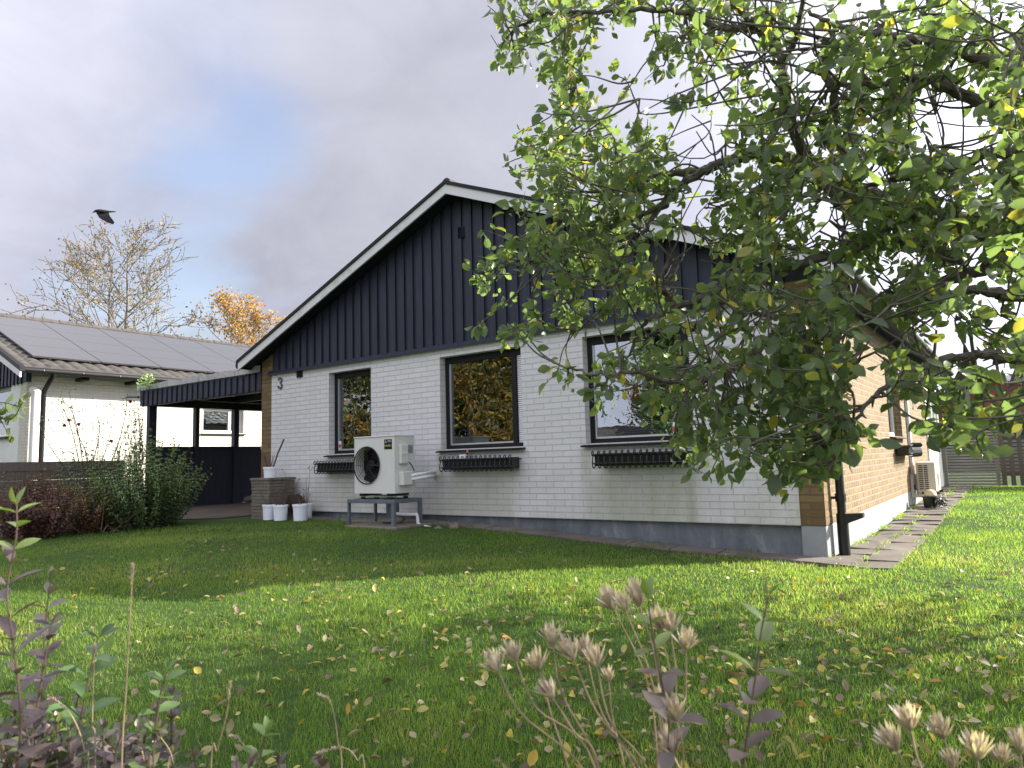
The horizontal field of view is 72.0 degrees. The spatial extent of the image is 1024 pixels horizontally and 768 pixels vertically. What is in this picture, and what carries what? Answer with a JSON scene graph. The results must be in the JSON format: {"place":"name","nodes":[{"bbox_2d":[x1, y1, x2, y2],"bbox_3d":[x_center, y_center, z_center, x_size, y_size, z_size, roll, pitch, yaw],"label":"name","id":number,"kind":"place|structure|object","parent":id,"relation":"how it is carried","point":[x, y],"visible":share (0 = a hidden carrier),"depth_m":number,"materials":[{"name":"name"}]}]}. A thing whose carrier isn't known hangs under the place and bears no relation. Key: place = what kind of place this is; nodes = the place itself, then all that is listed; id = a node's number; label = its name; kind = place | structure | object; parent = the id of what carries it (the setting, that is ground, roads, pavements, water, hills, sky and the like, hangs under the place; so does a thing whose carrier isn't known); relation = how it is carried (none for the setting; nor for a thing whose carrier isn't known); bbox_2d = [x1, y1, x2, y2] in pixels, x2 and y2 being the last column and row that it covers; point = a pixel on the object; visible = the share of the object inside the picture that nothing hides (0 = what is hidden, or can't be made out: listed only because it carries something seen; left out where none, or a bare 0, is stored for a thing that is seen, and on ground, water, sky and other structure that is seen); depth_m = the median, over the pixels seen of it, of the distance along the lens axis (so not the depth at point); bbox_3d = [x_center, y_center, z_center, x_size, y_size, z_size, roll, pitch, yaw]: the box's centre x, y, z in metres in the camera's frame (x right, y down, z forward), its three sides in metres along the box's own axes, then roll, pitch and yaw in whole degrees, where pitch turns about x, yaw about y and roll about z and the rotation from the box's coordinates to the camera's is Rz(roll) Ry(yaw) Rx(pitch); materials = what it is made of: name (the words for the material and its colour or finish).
{"place":"outdoors","nodes":[
{"label":"outdoors","id":0,"kind":"place"},
{"bbox_2d":[0,393,27,442],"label":"tree branch","id":1,"kind":"object","parent":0,"point":[6,418],"visible":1,"depth_m":3.40,"materials":[{"name":"green plant"}]},
{"bbox_2d":[92,209,115,223],"bbox_3d":[-7.984,-3.277,13.918,0.704,0.430,0.249,-5,-7,28],"label":"crow","id":2,"kind":"object","parent":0,"point":[104,215],"visible":1,"depth_m":13.89,"materials":[{"name":"black"}]},
{"bbox_2d":[0,502,251,538],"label":"driveway","id":3,"kind":"structure","parent":0,"point":[220,511],"depth_m":13.51,"materials":[{"name":"concrete"}]},
{"bbox_2d":[312,748,329,767],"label":"privet shoot","id":4,"kind":"object","parent":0,"point":[319,760],"visible":0.93,"depth_m":1.25,"materials":[{"name":"purple plant"}]},
{"bbox_2d":[0,470,1023,767],"bbox_3d":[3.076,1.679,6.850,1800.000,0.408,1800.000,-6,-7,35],"label":"ground","id":5,"kind":"structure","parent":0,"point":[304,638],"depth_m":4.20,"materials":[{"name":"green plant"}]},
{"bbox_2d":[0,716,18,767],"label":"privet shoot","id":6,"kind":"object","parent":5,"relation":"on","point":[7,735],"visible":0.41,"depth_m":1.26,"materials":[{"name":"purple plant"}]},
{"bbox_2d":[0,718,27,767],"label":"privet shoot","id":7,"kind":"object","parent":5,"relation":"on","point":[4,760],"visible":0.61,"depth_m":1.19,"materials":[{"name":"purple plant"}]},
{"bbox_2d":[0,685,33,766],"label":"privet shoot","id":8,"kind":"object","parent":5,"relation":"on","point":[15,723],"visible":0.3,"depth_m":1.32,"materials":[{"name":"purple plant"}]},
{"bbox_2d":[0,486,59,767],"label":"privet shoot","id":9,"kind":"object","parent":5,"relation":"on","point":[8,626],"visible":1,"depth_m":1.16,"materials":[{"name":"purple plant"}]},
{"bbox_2d":[7,716,56,767],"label":"privet shoot","id":10,"kind":"object","parent":5,"relation":"on","point":[31,760],"visible":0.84,"depth_m":1.17,"materials":[{"name":"purple plant"}]},
{"bbox_2d":[23,717,51,767],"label":"privet shoot","id":11,"kind":"object","parent":5,"relation":"on","point":[40,763],"visible":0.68,"depth_m":1.19,"materials":[{"name":"purple plant"}]},
{"bbox_2d":[10,611,67,767],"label":"privet shoot","id":12,"kind":"object","parent":5,"relation":"on","point":[42,681],"visible":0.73,"depth_m":1.26,"materials":[{"name":"purple plant"}]},
{"bbox_2d":[0,467,85,540],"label":"red shrub","id":13,"kind":"object","parent":5,"relation":"on","point":[41,524],"visible":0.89,"depth_m":9.69,"materials":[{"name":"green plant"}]},
{"bbox_2d":[20,566,68,738],"bbox_3d":[-0.990,0.883,1.470,0.088,0.993,0.097,-1,-6,-5],"label":"privet shoot","id":14,"kind":"object","parent":5,"relation":"on","point":[49,587],"visible":0.56,"depth_m":1.50,"materials":[{"name":"purple plant"}]},
{"bbox_2d":[36,723,69,767],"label":"privet shoot","id":15,"kind":"object","parent":5,"relation":"on","point":[48,729],"visible":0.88,"depth_m":1.20,"materials":[{"name":"purple plant"}]},
{"bbox_2d":[43,736,68,767],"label":"privet shoot","id":16,"kind":"object","parent":5,"relation":"on","point":[49,758],"visible":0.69,"depth_m":1.21,"materials":[{"name":"green plant"}]},
{"bbox_2d":[42,711,72,752],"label":"privet shoot","id":17,"kind":"object","parent":5,"relation":"on","point":[57,717],"visible":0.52,"depth_m":1.24,"materials":[{"name":"green plant"}]},
{"bbox_2d":[0,460,124,510],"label":"board fence","id":18,"kind":"object","parent":5,"relation":"on","point":[22,470],"visible":0.17,"depth_m":13.57,"materials":[{"name":"brown wood"}]},
{"bbox_2d":[46,714,86,767],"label":"privet shoot","id":19,"kind":"object","parent":5,"relation":"on","point":[62,739],"visible":0.27,"depth_m":1.28,"materials":[{"name":"purple plant"}]},
{"bbox_2d":[53,721,81,767],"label":"privet shoot","id":20,"kind":"object","parent":5,"relation":"on","point":[73,747],"visible":0.97,"depth_m":1.22,"materials":[{"name":"purple plant"}]},
{"bbox_2d":[47,694,88,767],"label":"grass stalk","id":21,"kind":"object","parent":5,"relation":"on","point":[58,702],"depth_m":1.20,"materials":[{"name":"plant"}]},
{"bbox_2d":[66,684,93,754],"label":"privet shoot","id":22,"kind":"object","parent":5,"relation":"on","point":[79,750],"visible":0.35,"depth_m":1.36,"materials":[{"name":"purple plant"}]},
{"bbox_2d":[47,622,121,761],"bbox_3d":[-0.791,0.897,1.269,0.135,0.922,0.102,0,-6,-11],"label":"privet shoot","id":23,"kind":"object","parent":5,"relation":"on","point":[104,660],"visible":0.82,"depth_m":1.30,"materials":[{"name":"green plant"}]},
{"bbox_2d":[8,499,165,532],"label":"cut twigs","id":24,"kind":"object","parent":5,"relation":"on","point":[113,528],"visible":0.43,"depth_m":10.22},
{"bbox_2d":[49,478,125,534],"bbox_3d":[-6.195,1.795,10.358,0.902,0.863,1.195,-1,-6,-10],"label":"red shrub","id":25,"kind":"object","parent":5,"relation":"on","point":[88,524],"visible":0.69,"depth_m":10.17,"materials":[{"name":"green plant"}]},
{"bbox_2d":[36,386,138,526],"bbox_3d":[-6.509,1.139,10.941,1.538,2.227,1.105,-6,-7,35],"label":"rose bush","id":26,"kind":"object","parent":5,"relation":"on","point":[98,421],"visible":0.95,"depth_m":10.91,"materials":[{"name":"green plant"}]},
{"bbox_2d":[74,755,101,767],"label":"privet shoot","id":27,"kind":"object","parent":5,"relation":"on","point":[86,762],"visible":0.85,"depth_m":1.25,"materials":[{"name":"purple plant"}]},
{"bbox_2d":[91,642,96,767],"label":"grass stalk","id":28,"kind":"object","parent":5,"relation":"on","point":[94,646],"depth_m":1.20,"materials":[{"name":"plant"}]},
{"bbox_2d":[83,713,114,761],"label":"privet shoot","id":29,"kind":"object","parent":5,"relation":"on","point":[96,722],"visible":0.27,"depth_m":1.42,"materials":[{"name":"purple plant"}]},
{"bbox_2d":[87,719,115,767],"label":"privet shoot","id":30,"kind":"object","parent":5,"relation":"on","point":[108,733],"visible":0.81,"depth_m":1.34,"materials":[{"name":"purple plant"}]},
{"bbox_2d":[37,423,177,527],"bbox_3d":[-6.422,1.458,11.279,2.001,1.662,1.844,3,-8,-37],"label":"privet bush","id":31,"kind":"object","parent":5,"relation":"on","point":[75,474],"visible":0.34,"depth_m":10.94,"materials":[{"name":"green plant"}]},
{"bbox_2d":[1,212,223,335],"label":"bare tree","id":32,"kind":"object","parent":5,"relation":"on","point":[77,264],"visible":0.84,"depth_m":41.87,"materials":[{"name":"brown plant"}]},
{"bbox_2d":[100,727,129,767],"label":"privet shoot","id":33,"kind":"object","parent":5,"relation":"on","point":[108,765],"visible":0.23,"depth_m":1.36,"materials":[{"name":"purple plant"}]},
{"bbox_2d":[96,714,135,767],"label":"privet shoot","id":34,"kind":"object","parent":5,"relation":"on","point":[106,751],"visible":0.9,"depth_m":1.22,"materials":[{"name":"purple plant"}]},
{"bbox_2d":[111,712,136,766],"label":"privet shoot","id":35,"kind":"object","parent":5,"relation":"on","point":[118,725],"visible":0.6,"depth_m":1.37,"materials":[{"name":"purple plant"}]},
{"bbox_2d":[121,563,135,767],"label":"grass stalk","id":36,"kind":"object","parent":5,"relation":"on","point":[132,565],"depth_m":1.10,"materials":[{"name":"plant"}]},
{"bbox_2d":[0,313,261,507],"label":"house","id":37,"kind":"structure","parent":5,"relation":"on","point":[41,358],"depth_m":18.19,"materials":[{"name":"white wood"}]},
{"bbox_2d":[0,387,10,438],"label":"window","id":38,"kind":"structure","parent":37,"relation":"in","point":[5,393],"depth_m":17.55,"materials":[{"name":"white glass"}]},
{"bbox_2d":[201,409,246,434],"bbox_3d":[-8.473,1.120,20.572,0.339,0.904,1.469,-6,-7,35],"label":"window","id":39,"kind":"structure","parent":37,"relation":"in","point":[214,421],"depth_m":20.61,"materials":[{"name":"white glass"}]},
{"bbox_2d":[125,719,151,764],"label":"privet shoot","id":40,"kind":"object","parent":5,"relation":"on","point":[143,732],"visible":0.38,"depth_m":1.34,"materials":[{"name":"purple plant"}]},
{"bbox_2d":[65,428,211,530],"bbox_3d":[-5.626,1.456,10.784,1.876,1.540,1.862,-6,-7,35],"label":"privet bush","id":41,"kind":"object","parent":5,"relation":"on","point":[142,501],"visible":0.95,"depth_m":10.45,"materials":[{"name":"green plant"}]},
{"bbox_2d":[137,719,150,759],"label":"grass stalk","id":42,"kind":"object","parent":5,"relation":"on","point":[139,726],"depth_m":1.20,"materials":[{"name":"plant"}]},
{"bbox_2d":[125,701,164,752],"bbox_3d":[-0.720,0.995,1.369,0.074,0.737,0.073,-1,-6,-2],"label":"privet shoot","id":43,"kind":"object","parent":5,"relation":"on","point":[153,706],"visible":0.3,"depth_m":1.40,"materials":[{"name":"purple plant"}]},
{"bbox_2d":[135,720,167,767],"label":"privet shoot","id":44,"kind":"object","parent":5,"relation":"on","point":[147,763],"visible":0.98,"depth_m":1.19,"materials":[{"name":"purple plant"}]},
{"bbox_2d":[129,658,185,767],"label":"privet shoot","id":45,"kind":"object","parent":5,"relation":"on","point":[166,705],"visible":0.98,"depth_m":1.20,"materials":[{"name":"green plant"}]},
{"bbox_2d":[146,719,172,767],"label":"grass stalk","id":46,"kind":"object","parent":5,"relation":"on","point":[150,724],"depth_m":1.20,"materials":[{"name":"plant"}]},
{"bbox_2d":[161,744,181,767],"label":"privet shoot","id":47,"kind":"object","parent":5,"relation":"on","point":[171,762],"visible":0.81,"depth_m":1.24,"materials":[{"name":"green plant"}]},
{"bbox_2d":[156,685,186,767],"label":"privet shoot","id":48,"kind":"object","parent":5,"relation":"on","point":[164,752],"visible":0.82,"depth_m":1.43,"materials":[{"name":"purple plant"}]},
{"bbox_2d":[127,365,261,506],"bbox_3d":[-4.494,1.431,16.149,4.683,2.717,6.250,-6,-7,35],"label":"carport","id":49,"kind":"object","parent":5,"relation":"on","point":[235,468],"visible":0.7,"depth_m":15.68,"materials":[{"name":"black wood"}]},
{"bbox_2d":[122,372,155,483],"bbox_3d":[-7.652,1.154,14.528,1.354,2.711,0.432,-6,-7,35],"label":"climbing plant","id":50,"kind":"object","parent":49,"relation":"attached to","point":[150,380],"visible":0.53,"depth_m":14.55,"materials":[{"name":"green plant"}]},
{"bbox_2d":[186,744,205,767],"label":"privet shoot","id":51,"kind":"object","parent":5,"relation":"on","point":[194,753],"visible":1,"depth_m":1.32,"materials":[{"name":"purple plant"}]},
{"bbox_2d":[169,281,265,344],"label":"autumn tree","id":52,"kind":"object","parent":5,"relation":"on","point":[226,301],"visible":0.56,"depth_m":51.56,"materials":[{"name":"orange plant"}]},
{"bbox_2d":[210,680,231,767],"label":"grass stalk","id":53,"kind":"object","parent":5,"relation":"on","point":[229,688],"depth_m":1.20,"materials":[{"name":"plant"}]},
{"bbox_2d":[231,755,247,767],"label":"privet shoot","id":54,"kind":"object","parent":5,"relation":"on","point":[235,761],"visible":0.96,"depth_m":1.30,"materials":[{"name":"purple plant"}]},
{"bbox_2d":[247,748,257,767],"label":"privet shoot","id":55,"kind":"object","parent":5,"relation":"on","point":[252,757],"visible":1,"depth_m":1.17,"materials":[{"name":"purple plant"}]},
{"bbox_2d":[220,302,288,344],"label":"autumn tree","id":56,"kind":"object","parent":5,"relation":"on","point":[258,315],"visible":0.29,"depth_m":52.68,"materials":[{"name":"orange plant"}]},
{"bbox_2d":[239,715,279,767],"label":"privet shoot","id":57,"kind":"object","parent":5,"relation":"on","point":[264,728],"visible":0.98,"depth_m":1.20,"materials":[{"name":"green plant"}]},
{"bbox_2d":[261,489,275,519],"bbox_3d":[-3.804,1.859,11.050,0.222,0.525,0.256,-6,-7,35],"label":"bucket","id":58,"kind":"object","parent":5,"relation":"on","point":[268,512],"visible":0.88,"depth_m":10.95,"materials":[{"name":"plastic"}]},
{"bbox_2d":[250,477,295,518],"bbox_3d":[-3.869,1.893,11.402,0.510,0.754,0.510,-6,-7,35],"label":"stone pedestal","id":59,"kind":"object","parent":5,"relation":"on","point":[277,485],"visible":0.51,"depth_m":11.25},
{"bbox_2d":[256,453,277,477],"bbox_3d":[-3.983,1.328,11.527,0.316,0.499,0.295,-6,-7,35],"label":"bucket","id":60,"kind":"object","parent":59,"relation":"on","point":[270,472],"visible":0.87,"depth_m":11.42,"materials":[{"name":"plastic"}]},
{"bbox_2d":[268,751,286,767],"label":"privet shoot","id":61,"kind":"object","parent":5,"relation":"on","point":[279,757],"visible":1,"depth_m":1.46,"materials":[{"name":"purple plant"}]},
{"bbox_2d":[270,487,287,520],"bbox_3d":[-3.591,1.846,10.899,0.274,0.513,0.271,0,-6,-19],"label":"bucket","id":62,"kind":"object","parent":5,"relation":"on","point":[280,510],"visible":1,"depth_m":10.81,"materials":[{"name":"plastic"}]},
{"bbox_2d":[292,491,308,520],"bbox_3d":[-3.225,1.836,10.749,0.241,0.489,0.241,0,-6,-19],"label":"bucket","id":63,"kind":"object","parent":5,"relation":"on","point":[300,512],"visible":0.97,"depth_m":10.65,"materials":[{"name":"plastic"}]},
{"bbox_2d":[316,692,341,767],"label":"grass stalk","id":64,"kind":"object","parent":5,"relation":"on","point":[323,696],"depth_m":1.20,"materials":[{"name":"plant"}]},
{"bbox_2d":[315,746,364,767],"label":"grass stalk","id":65,"kind":"object","parent":5,"relation":"on","point":[332,748],"depth_m":1.20,"materials":[{"name":"plant"}]},
{"bbox_2d":[345,521,432,529],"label":"concrete slab","id":66,"kind":"structure","parent":5,"relation":"on","point":[381,525],"depth_m":9.26,"materials":[{"name":"concrete"}]},
{"bbox_2d":[347,493,422,526],"bbox_3d":[-1.712,1.712,9.487,0.895,0.497,0.530,-6,-7,35],"label":"metal stand","id":67,"kind":"object","parent":66,"relation":"on","point":[375,499],"visible":0.94,"depth_m":9.40,"materials":[{"name":"grey metal"}]},
{"bbox_2d":[353,435,435,493],"bbox_3d":[-1.512,1.095,9.676,0.948,0.758,0.906,-6,-7,35],"label":"heat pump","id":68,"kind":"object","parent":67,"relation":"on","point":[383,464],"visible":1,"depth_m":9.32,"materials":[{"name":"white plastic"}]},
{"bbox_2d":[386,499,398,516],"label":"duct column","id":69,"kind":"structure","parent":66,"relation":"on","point":[388,510],"depth_m":9.74,"materials":[{"name":"grey metal"}]},
{"bbox_2d":[392,498,427,525],"bbox_3d":[-1.270,1.731,9.345,0.721,0.432,0.086,-4,-7,24],"label":"drain pipe","id":70,"kind":"object","parent":5,"relation":"on","point":[409,514],"visible":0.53,"depth_m":9.38,"materials":[{"name":"plastic"}]},
{"bbox_2d":[0,524,1023,767],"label":"fallen leaves","id":71,"kind":"object","parent":5,"relation":"on","point":[532,758],"visible":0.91,"depth_m":3.50,"materials":[{"name":"yellow plant"}]},
{"bbox_2d":[478,620,599,767],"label":"dried flower","id":72,"kind":"object","parent":5,"relation":"on","point":[535,661],"visible":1,"depth_m":1.04,"materials":[{"name":"beige plant"}]},
{"bbox_2d":[235,178,953,557],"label":"house","id":73,"kind":"structure","parent":5,"relation":"on","point":[373,338],"depth_m":9.63,"materials":[{"name":"white brick"}]},
{"bbox_2d":[313,460,353,473],"bbox_3d":[-2.554,1.264,10.780,1.224,0.211,0.254,-6,-7,35],"label":"flower box","id":74,"kind":"object","parent":73,"relation":"attached to","point":[339,467],"visible":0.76,"depth_m":10.80,"materials":[{"name":"black metal"}]},
{"bbox_2d":[323,369,370,456],"bbox_3d":[-2.494,0.457,11.051,1.030,1.345,0.310,-6,-7,35],"label":"window","id":75,"kind":"structure","parent":73,"relation":"in","point":[352,388],"depth_m":11.18,"materials":[{"name":"glass"}]},
{"bbox_2d":[435,348,524,452],"bbox_3d":[-0.398,0.237,9.555,1.460,1.345,0.310,-6,-7,35],"label":"window","id":76,"kind":"structure","parent":73,"relation":"in","point":[484,390],"depth_m":9.63,"materials":[{"name":"glass"}]},
{"bbox_2d":[439,454,521,471],"bbox_3d":[-0.441,1.042,9.272,1.214,0.211,0.254,-6,-7,35],"label":"flower box","id":77,"kind":"object","parent":73,"relation":"attached to","point":[490,463],"visible":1,"depth_m":9.16,"materials":[{"name":"black metal"}]},
{"bbox_2d":[591,447,693,468],"bbox_3d":[1.456,0.833,7.918,1.194,0.211,0.254,-6,-7,35],"label":"flower box","id":78,"kind":"object","parent":73,"relation":"attached to","point":[634,458],"visible":0.91,"depth_m":7.86,"materials":[{"name":"black metal"}]},
{"bbox_2d":[580,323,704,446],"bbox_3d":[1.516,0.036,8.188,1.540,1.345,0.310,-6,-7,35],"label":"window","id":79,"kind":"structure","parent":73,"relation":"in","point":[593,342],"depth_m":8.38,"materials":[{"name":"metal"}]},
{"bbox_2d":[884,368,908,438],"bbox_3d":[6.112,0.255,11.371,0.250,1.265,1.500,-6,-7,35],"label":"window","id":80,"kind":"structure","parent":73,"relation":"in","point":[890,411],"depth_m":11.82,"materials":[{"name":"white glass"}]},
{"bbox_2d":[897,443,922,456],"bbox_3d":[6.430,1.066,11.405,0.261,0.226,1.214,-6,-7,35],"label":"flower box","id":81,"kind":"object","parent":73,"relation":"attached to","point":[913,450],"visible":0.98,"depth_m":10.98,"materials":[{"name":"black metal"}]},
{"bbox_2d":[910,461,944,496],"bbox_3d":[7.265,1.661,12.336,0.436,0.598,0.795,-6,-7,35],"label":"heat pump","id":82,"kind":"object","parent":73,"relation":"attached to","point":[927,475],"visible":0.97,"depth_m":12.05,"materials":[{"name":"white metal"}]},
{"bbox_2d":[554,631,646,767],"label":"dried flower","id":83,"kind":"object","parent":5,"relation":"on","point":[593,655],"visible":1,"depth_m":1.05,"materials":[{"name":"beige plant"}]},
{"bbox_2d":[594,575,701,767],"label":"dried flower","id":84,"kind":"object","parent":5,"relation":"on","point":[611,599],"visible":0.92,"depth_m":1.08,"materials":[{"name":"beige plant"}]},
{"bbox_2d":[647,682,691,767],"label":"dried flower","id":85,"kind":"object","parent":5,"relation":"on","point":[675,710],"visible":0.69,"depth_m":0.96,"materials":[{"name":"beige plant"}]},
{"bbox_2d":[634,576,708,767],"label":"privet shoot","id":86,"kind":"object","parent":5,"relation":"on","point":[668,680],"visible":0.95,"depth_m":1.00,"materials":[{"name":"purple plant"}]},
{"bbox_2d":[462,0,1023,504],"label":"apple tree","id":87,"kind":"object","parent":5,"relation":"on","point":[826,430],"visible":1,"depth_m":2.46,"materials":[{"name":"green plant"}]},
{"bbox_2d":[716,575,795,767],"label":"privet shoot","id":88,"kind":"object","parent":5,"relation":"on","point":[764,633],"visible":1,"depth_m":1.00,"materials":[{"name":"green plant"}]},
{"bbox_2d":[870,700,966,767],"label":"dried flower","id":89,"kind":"object","parent":5,"relation":"on","point":[889,738],"visible":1,"depth_m":0.99,"materials":[{"name":"beige plant"}]},
{"bbox_2d":[941,422,1000,468],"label":"shed","id":90,"kind":"structure","parent":5,"relation":"on","point":[967,456],"depth_m":27.68,"materials":[{"name":"black wood"}]},
{"bbox_2d":[941,430,1002,485],"bbox_3d":[10.845,1.811,16.666,1.190,1.398,0.090,-6,-7,35],"label":"slat fence","id":91,"kind":"object","parent":5,"relation":"on","point":[971,472],"visible":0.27,"depth_m":16.62,"materials":[{"name":"grey wood"}]},
{"bbox_2d":[938,375,1023,464],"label":"brick building","id":92,"kind":"structure","parent":5,"relation":"on","point":[1004,386],"depth_m":31.08,"materials":[{"name":"brick"}]},
{"bbox_2d":[958,723,1023,767],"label":"dried flower","id":93,"kind":"object","parent":5,"relation":"on","point":[975,745],"visible":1,"depth_m":0.95,"materials":[{"name":"beige plant"}]},
{"bbox_2d":[998,432,1023,485],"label":"picket fence","id":94,"kind":"object","parent":5,"relation":"on","point":[1013,472],"visible":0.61,"depth_m":15.84,"materials":[{"name":"brown wood"}]},
{"bbox_2d":[999,422,1023,469],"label":"shed","id":95,"kind":"structure","parent":5,"relation":"on","point":[1003,432],"depth_m":26.33,"materials":[{"name":"black wood"}]},
{"bbox_2d":[0,0,1023,388],"label":"sky","id":96,"kind":"structure","parent":0,"point":[284,138],"materials":[{"name":"grey"}]},
{"bbox_2d":[287,485,972,569],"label":"path","id":97,"kind":"structure","parent":0,"point":[886,557],"depth_m":8.01,"materials":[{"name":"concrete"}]},
{"bbox_2d":[286,494,305,512],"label":"plant","id":98,"kind":"object","parent":97,"relation":"on","point":[294,498],"visible":0.54,"depth_m":11.21,"materials":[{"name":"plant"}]},
{"bbox_2d":[308,484,975,564],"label":"weeds","id":99,"kind":"object","parent":97,"relation":"on","point":[898,517],"visible":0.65,"depth_m":8.75,"materials":[{"name":"green plant"}]},
{"bbox_2d":[922,496,937,507],"bbox_3d":[6.940,1.955,11.702,0.230,0.180,0.230,-6,-7,35],"label":"plant pot","id":100,"kind":"object","parent":97,"relation":"on","point":[928,502],"visible":0.91,"depth_m":11.62,"materials":[{"name":"black plastic"}]},
{"bbox_2d":[924,489,936,496],"bbox_3d":[6.944,1.832,11.710,0.190,0.165,0.187,-6,-7,35],"label":"gourd","id":101,"kind":"object","parent":100,"relation":"in","point":[929,493],"visible":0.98,"depth_m":11.65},
{"bbox_2d":[934,497,947,507],"bbox_3d":[7.022,1.935,11.545,0.184,0.170,0.199,-6,-7,35],"label":"wire basket","id":102,"kind":"object","parent":97,"relation":"on","point":[940,502],"visible":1,"depth_m":11.52,"materials":[{"name":"silver metal"}]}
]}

